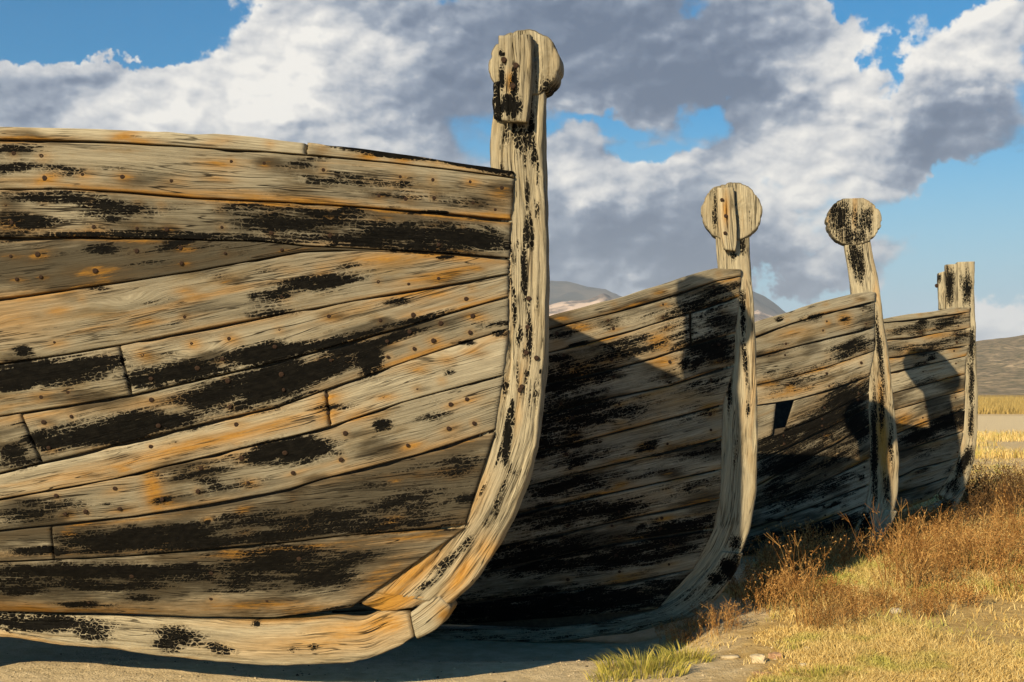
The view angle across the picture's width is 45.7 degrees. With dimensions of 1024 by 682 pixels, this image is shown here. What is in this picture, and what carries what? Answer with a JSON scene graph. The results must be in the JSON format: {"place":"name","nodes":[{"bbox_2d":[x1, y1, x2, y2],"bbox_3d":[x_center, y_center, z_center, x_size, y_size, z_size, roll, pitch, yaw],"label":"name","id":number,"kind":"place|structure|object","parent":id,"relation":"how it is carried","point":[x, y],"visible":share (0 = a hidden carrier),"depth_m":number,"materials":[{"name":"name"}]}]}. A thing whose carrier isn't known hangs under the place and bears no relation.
{"place":"outdoors","nodes":[
{"label":"outdoors","id":0,"kind":"place"},
{"bbox_2d":[7,623,779,681],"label":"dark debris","id":1,"kind":"object","parent":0,"point":[377,680],"visible":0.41,"depth_m":6.62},
{"bbox_2d":[1,621,853,681],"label":"gravel","id":2,"kind":"structure","parent":0,"point":[380,671],"depth_m":6.62,"materials":[{"name":"stone"}]},
{"bbox_2d":[0,395,1023,681],"bbox_3d":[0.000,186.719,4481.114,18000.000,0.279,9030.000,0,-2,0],"label":"ground","id":3,"kind":"structure","parent":0,"point":[482,661],"depth_m":7.42,"materials":[{"name":"beige sand"}]},
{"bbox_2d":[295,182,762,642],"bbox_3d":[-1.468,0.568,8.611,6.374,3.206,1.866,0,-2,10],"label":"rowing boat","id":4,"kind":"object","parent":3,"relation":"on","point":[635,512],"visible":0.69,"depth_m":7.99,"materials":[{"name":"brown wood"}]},
{"bbox_2d":[581,664,635,681],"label":"grass tuft","id":5,"kind":"object","parent":3,"relation":"on","point":[600,678],"visible":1,"depth_m":6.33,"materials":[{"name":"green plant"}]},
{"bbox_2d":[588,646,698,678],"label":"grass tuft","id":6,"kind":"object","parent":3,"relation":"on","point":[649,665],"visible":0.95,"depth_m":6.50,"materials":[{"name":"green plant"}]},
{"bbox_2d":[652,617,701,647],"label":"dry weed","id":7,"kind":"object","parent":3,"relation":"on","point":[682,637],"visible":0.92,"depth_m":7.70,"materials":[{"name":"brown plant"}]},
{"bbox_2d":[645,640,716,663],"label":"grass tuft","id":8,"kind":"object","parent":3,"relation":"on","point":[696,655],"visible":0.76,"depth_m":6.83,"materials":[{"name":"green plant"}]},
{"bbox_2d":[670,609,711,634],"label":"dry weed","id":9,"kind":"object","parent":3,"relation":"on","point":[679,626],"visible":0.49,"depth_m":7.95,"materials":[{"name":"brown plant"}]},
{"bbox_2d":[688,597,749,637],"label":"dry weed","id":10,"kind":"object","parent":3,"relation":"on","point":[714,624],"visible":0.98,"depth_m":7.67,"materials":[{"name":"brown plant"}]},
{"bbox_2d":[720,655,739,658],"bbox_3d":[1.230,1.784,6.857,0.115,0.026,0.048,0,-2,-6],"label":"stone","id":11,"kind":"object","parent":3,"relation":"on","point":[729,656],"visible":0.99,"depth_m":6.84,"materials":[{"name":"beige stone"}]},
{"bbox_2d":[749,654,766,663],"bbox_3d":[1.362,1.764,6.729,0.092,0.062,0.064,-1,-3,19],"label":"stone","id":12,"kind":"object","parent":3,"relation":"on","point":[760,657],"visible":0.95,"depth_m":6.71,"materials":[{"name":"beige stone"}]},
{"bbox_2d":[725,540,794,602],"bbox_3d":[1.701,1.637,8.639,0.589,0.438,0.559,1,-3,-21],"label":"dry weed","id":13,"kind":"object","parent":3,"relation":"on","point":[744,574],"visible":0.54,"depth_m":8.62,"materials":[{"name":"brown plant"}]},
{"bbox_2d":[752,671,770,675],"bbox_3d":[1.321,1.760,6.425,0.109,0.027,0.049,0,-2,-2],"label":"brick fragment","id":14,"kind":"object","parent":3,"relation":"on","point":[762,673],"visible":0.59,"depth_m":6.41,"materials":[{"name":"orange brick"}]},
{"bbox_2d":[728,564,802,614],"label":"dry weed","id":15,"kind":"object","parent":3,"relation":"on","point":[759,594],"visible":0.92,"depth_m":8.20,"materials":[{"name":"brown plant"}]},
{"bbox_2d":[768,652,782,658],"bbox_3d":[1.479,1.768,6.825,0.079,0.041,0.065,1,-2,-14],"label":"brick fragment","id":16,"kind":"object","parent":3,"relation":"on","point":[773,655],"visible":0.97,"depth_m":6.80,"materials":[{"name":"orange brick"}]},
{"bbox_2d":[741,535,829,580],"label":"dry weed","id":17,"kind":"object","parent":3,"relation":"on","point":[782,556],"visible":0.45,"depth_m":9.19,"materials":[{"name":"brown plant"}]},
{"bbox_2d":[752,551,821,605],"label":"dry weed","id":18,"kind":"object","parent":3,"relation":"on","point":[805,575],"visible":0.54,"depth_m":8.46,"materials":[{"name":"brown plant"}]},
{"bbox_2d":[750,536,828,566],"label":"dry weed","id":19,"kind":"object","parent":3,"relation":"on","point":[775,552],"visible":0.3,"depth_m":10.29,"materials":[{"name":"brown plant"}]},
{"bbox_2d":[755,516,848,575],"bbox_3d":[2.279,1.643,9.566,0.614,0.530,0.648,1,-3,-23],"label":"dry weed","id":20,"kind":"object","parent":3,"relation":"on","point":[814,549],"visible":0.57,"depth_m":9.60,"materials":[{"name":"brown plant"}]},
{"bbox_2d":[766,531,842,627],"bbox_3d":[1.866,1.527,7.759,0.667,0.616,0.450,5,-6,-66],"label":"dry weed","id":21,"kind":"object","parent":3,"relation":"on","point":[811,597],"visible":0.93,"depth_m":7.65,"materials":[{"name":"brown plant"}]},
{"bbox_2d":[777,562,857,602],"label":"dry weed","id":22,"kind":"object","parent":3,"relation":"on","point":[833,586],"visible":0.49,"depth_m":8.59,"materials":[{"name":"brown plant"}]},
{"bbox_2d":[742,198,898,555],"bbox_3d":[0.068,0.368,11.561,6.927,3.274,1.886,0,-2,10],"label":"rowing boat","id":23,"kind":"object","parent":3,"relation":"on","point":[828,451],"visible":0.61,"depth_m":10.88,"materials":[{"name":"brown wood"}]},
{"bbox_2d":[781,662,871,681],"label":"grass tuft","id":24,"kind":"object","parent":3,"relation":"on","point":[819,673],"visible":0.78,"depth_m":6.36,"materials":[{"name":"yellow plant"}]},
{"bbox_2d":[790,516,869,571],"bbox_3d":[2.589,1.675,9.928,0.648,0.493,0.614,-1,-2,17],"label":"dry weed","id":25,"kind":"object","parent":3,"relation":"on","point":[845,553],"visible":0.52,"depth_m":9.94,"materials":[{"name":"brown plant"}]},
{"bbox_2d":[797,585,871,631],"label":"dry weed","id":26,"kind":"object","parent":3,"relation":"on","point":[821,612],"visible":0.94,"depth_m":7.52,"materials":[{"name":"brown plant"}]},
{"bbox_2d":[814,531,867,558],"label":"dry weed","id":27,"kind":"object","parent":3,"relation":"on","point":[838,546],"visible":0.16,"depth_m":10.81,"materials":[{"name":"brown plant"}]},
{"bbox_2d":[831,521,884,552],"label":"dry weed","id":28,"kind":"object","parent":3,"relation":"on","point":[855,535],"visible":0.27,"depth_m":10.84,"materials":[{"name":"brown plant"}]},
{"bbox_2d":[824,523,893,562],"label":"dry weed","id":29,"kind":"object","parent":3,"relation":"on","point":[864,547],"visible":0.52,"depth_m":10.21,"materials":[{"name":"brown plant"}]},
{"bbox_2d":[833,592,891,622],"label":"dry weed","id":30,"kind":"object","parent":3,"relation":"on","point":[860,605],"visible":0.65,"depth_m":7.85,"materials":[{"name":"brown plant"}]},
{"bbox_2d":[835,576,903,609],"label":"dry weed","id":31,"kind":"object","parent":3,"relation":"on","point":[870,591],"visible":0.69,"depth_m":8.25,"materials":[{"name":"brown plant"}]},
{"bbox_2d":[853,522,931,563],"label":"dry weed","id":32,"kind":"object","parent":3,"relation":"on","point":[890,538],"visible":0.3,"depth_m":10.27,"materials":[{"name":"brown plant"}]},
{"bbox_2d":[839,499,947,597],"bbox_3d":[2.708,1.499,8.785,0.528,0.764,0.783,3,-4,-52],"label":"dry weed","id":33,"kind":"object","parent":3,"relation":"on","point":[907,567],"visible":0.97,"depth_m":8.72,"materials":[{"name":"brown plant"}]},
{"bbox_2d":[889,607,902,613],"bbox_3d":[2.548,1.797,8.081,0.105,0.050,0.061,1,-3,-21],"label":"stone","id":34,"kind":"object","parent":3,"relation":"on","point":[893,609],"visible":0.61,"depth_m":8.06,"materials":[{"name":"beige stone"}]},
{"bbox_2d":[890,497,920,533],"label":"dry weed","id":35,"kind":"object","parent":3,"relation":"on","point":[902,517],"visible":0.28,"depth_m":12.23,"materials":[{"name":"brown plant"}]},
{"bbox_2d":[879,531,942,575],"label":"dry weed","id":36,"kind":"object","parent":3,"relation":"on","point":[893,554],"visible":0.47,"depth_m":9.72,"materials":[{"name":"brown plant"}]},
{"bbox_2d":[895,502,933,525],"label":"dry weed","id":37,"kind":"object","parent":3,"relation":"on","point":[917,508],"visible":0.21,"depth_m":13.24,"materials":[{"name":"brown plant"}]},
{"bbox_2d":[876,581,953,619],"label":"dry weed","id":38,"kind":"object","parent":3,"relation":"on","point":[927,604],"visible":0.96,"depth_m":7.97,"materials":[{"name":"brown plant"}]},
{"bbox_2d":[884,506,957,548],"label":"dry weed","id":39,"kind":"object","parent":3,"relation":"on","point":[906,528],"visible":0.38,"depth_m":10.80,"materials":[{"name":"brown plant"}]},
{"bbox_2d":[889,510,954,538],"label":"dry weed","id":40,"kind":"object","parent":3,"relation":"on","point":[928,525],"visible":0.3,"depth_m":11.82,"materials":[{"name":"brown plant"}]},
{"bbox_2d":[902,501,951,531],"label":"dry weed","id":41,"kind":"object","parent":3,"relation":"on","point":[923,514],"visible":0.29,"depth_m":12.59,"materials":[{"name":"brown plant"}]},
{"bbox_2d":[882,540,977,589],"bbox_3d":[3.073,1.664,9.019,0.684,0.440,0.652,0,-2,-2],"label":"dry weed","id":42,"kind":"object","parent":3,"relation":"on","point":[947,565],"visible":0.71,"depth_m":8.96,"materials":[{"name":"brown plant"}]},
{"bbox_2d":[883,261,977,520],"bbox_3d":[1.951,0.653,14.251,6.663,3.049,2.002,0,-2,10],"label":"rowing boat","id":43,"kind":"object","parent":3,"relation":"on","point":[933,364],"visible":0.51,"depth_m":13.59,"materials":[{"name":"brown wood"}]},
{"bbox_2d":[896,509,979,559],"bbox_3d":[3.578,1.663,10.182,0.670,0.513,0.707,-1,-3,30],"label":"dry weed","id":44,"kind":"object","parent":3,"relation":"on","point":[946,540],"visible":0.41,"depth_m":10.19,"materials":[{"name":"brown plant"}]},
{"bbox_2d":[905,499,974,523],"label":"dry weed","id":45,"kind":"object","parent":3,"relation":"on","point":[942,511],"visible":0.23,"depth_m":13.32,"materials":[{"name":"brown plant"}]},
{"bbox_2d":[921,506,971,534],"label":"dry weed","id":46,"kind":"object","parent":3,"relation":"on","point":[955,520],"visible":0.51,"depth_m":12.17,"materials":[{"name":"brown plant"}]},
{"bbox_2d":[903,573,998,607],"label":"dry weed","id":47,"kind":"object","parent":3,"relation":"on","point":[965,593],"visible":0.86,"depth_m":8.43,"materials":[{"name":"brown plant"}]},
{"bbox_2d":[917,526,1000,580],"bbox_3d":[3.452,1.691,9.598,0.640,0.439,0.554,1,-2,-18],"label":"dry weed","id":48,"kind":"object","parent":3,"relation":"on","point":[976,561],"visible":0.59,"depth_m":9.51,"materials":[{"name":"brown plant"}]},
{"bbox_2d":[929,495,1001,530],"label":"dry weed","id":49,"kind":"object","parent":3,"relation":"on","point":[973,518],"visible":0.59,"depth_m":12.61,"materials":[{"name":"brown plant"}]},
{"bbox_2d":[933,465,1014,513],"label":"dry weed","id":50,"kind":"object","parent":3,"relation":"on","point":[971,487],"visible":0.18,"depth_m":14.58,"materials":[{"name":"brown plant"}]},
{"bbox_2d":[933,519,1017,552],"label":"dry weed","id":51,"kind":"object","parent":3,"relation":"on","point":[974,541],"visible":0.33,"depth_m":10.70,"materials":[{"name":"brown plant"}]},
{"bbox_2d":[933,521,1023,576],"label":"dry weed","id":52,"kind":"object","parent":3,"relation":"on","point":[1001,553],"visible":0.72,"depth_m":9.65,"materials":[{"name":"brown plant"}]},
{"bbox_2d":[952,452,1023,519],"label":"dry weed","id":53,"kind":"object","parent":3,"relation":"on","point":[981,496],"visible":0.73,"depth_m":13.69,"materials":[{"name":"brown plant"}]},
{"bbox_2d":[957,498,1023,550],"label":"dry weed","id":54,"kind":"object","parent":3,"relation":"on","point":[1002,526],"visible":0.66,"depth_m":10.85,"materials":[{"name":"brown plant"}]},
{"bbox_2d":[970,460,1023,513],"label":"dry weed","id":55,"kind":"object","parent":3,"relation":"on","point":[1018,477],"visible":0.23,"depth_m":14.86,"materials":[{"name":"brown plant"}]},
{"bbox_2d":[973,461,1023,512],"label":"dry weed","id":56,"kind":"object","parent":3,"relation":"on","point":[1021,491],"visible":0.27,"depth_m":14.79,"materials":[{"name":"brown plant"}]},
{"bbox_2d":[974,532,1023,573],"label":"dry weed","id":57,"kind":"object","parent":3,"relation":"on","point":[1018,555],"visible":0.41,"depth_m":9.98,"materials":[{"name":"brown plant"}]},
{"bbox_2d":[975,447,1023,495],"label":"dry weed","id":58,"kind":"object","parent":3,"relation":"on","point":[1006,467],"visible":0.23,"depth_m":15.59,"materials":[{"name":"brown plant"}]},
{"bbox_2d":[977,552,1023,596],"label":"dry weed","id":59,"kind":"object","parent":3,"relation":"on","point":[1005,575],"visible":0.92,"depth_m":8.91,"materials":[{"name":"brown plant"}]},
{"bbox_2d":[978,395,1023,413],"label":"reed bed","id":60,"kind":"object","parent":3,"relation":"on","point":[1003,405],"visible":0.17,"depth_m":84.43,"materials":[{"name":"yellow plant"}]},
{"bbox_2d":[986,479,1023,542],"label":"dry weed","id":61,"kind":"object","parent":3,"relation":"on","point":[1012,514],"visible":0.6,"depth_m":11.66,"materials":[{"name":"brown plant"}]},
{"bbox_2d":[0,0,1023,340],"label":"sky","id":62,"kind":"structure","parent":0,"point":[912,109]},
{"bbox_2d":[549,293,772,321],"bbox_3d":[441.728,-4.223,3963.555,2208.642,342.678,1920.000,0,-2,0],"label":"foothill","id":63,"kind":"structure","parent":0,"point":[558,307],"depth_m":4161.64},
{"bbox_2d":[549,281,785,315],"bbox_3d":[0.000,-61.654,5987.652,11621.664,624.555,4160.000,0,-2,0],"label":"mountain","id":64,"kind":"structure","parent":0,"point":[562,291],"depth_m":6250.83,"materials":[{"name":"grey stone"}]},
{"bbox_2d":[606,587,843,681],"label":"sparse grass","id":65,"kind":"structure","parent":0,"point":[780,618],"depth_m":7.50,"materials":[{"name":"beige plant"}]},
{"bbox_2d":[722,454,1023,681],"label":"dry grass","id":66,"kind":"structure","parent":0,"point":[883,644],"depth_m":7.12,"materials":[{"name":"beige plant"}]},
{"bbox_2d":[975,429,1023,458],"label":"verge grass","id":67,"kind":"structure","parent":0,"point":[981,452],"depth_m":33.09,"materials":[{"name":"yellow plant"}]},
{"bbox_2d":[976,335,1023,394],"bbox_3d":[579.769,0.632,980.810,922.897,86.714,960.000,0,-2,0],"label":"hill","id":68,"kind":"structure","parent":0,"point":[1000,365],"depth_m":752.32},
{"bbox_3d":[-3.310,1.633,6.479,0.700,0.272,0.240,0,-2,0],"label":"keel chock","id":69,"kind":"object","parent":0,"visible":0},
{"bbox_2d":[0,29,563,664],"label":"rowing boat","id":70,"kind":"object","parent":69,"relation":"on","point":[258,395],"visible":1,"depth_m":5.78,"materials":[{"name":"brown wood"}]}
]}

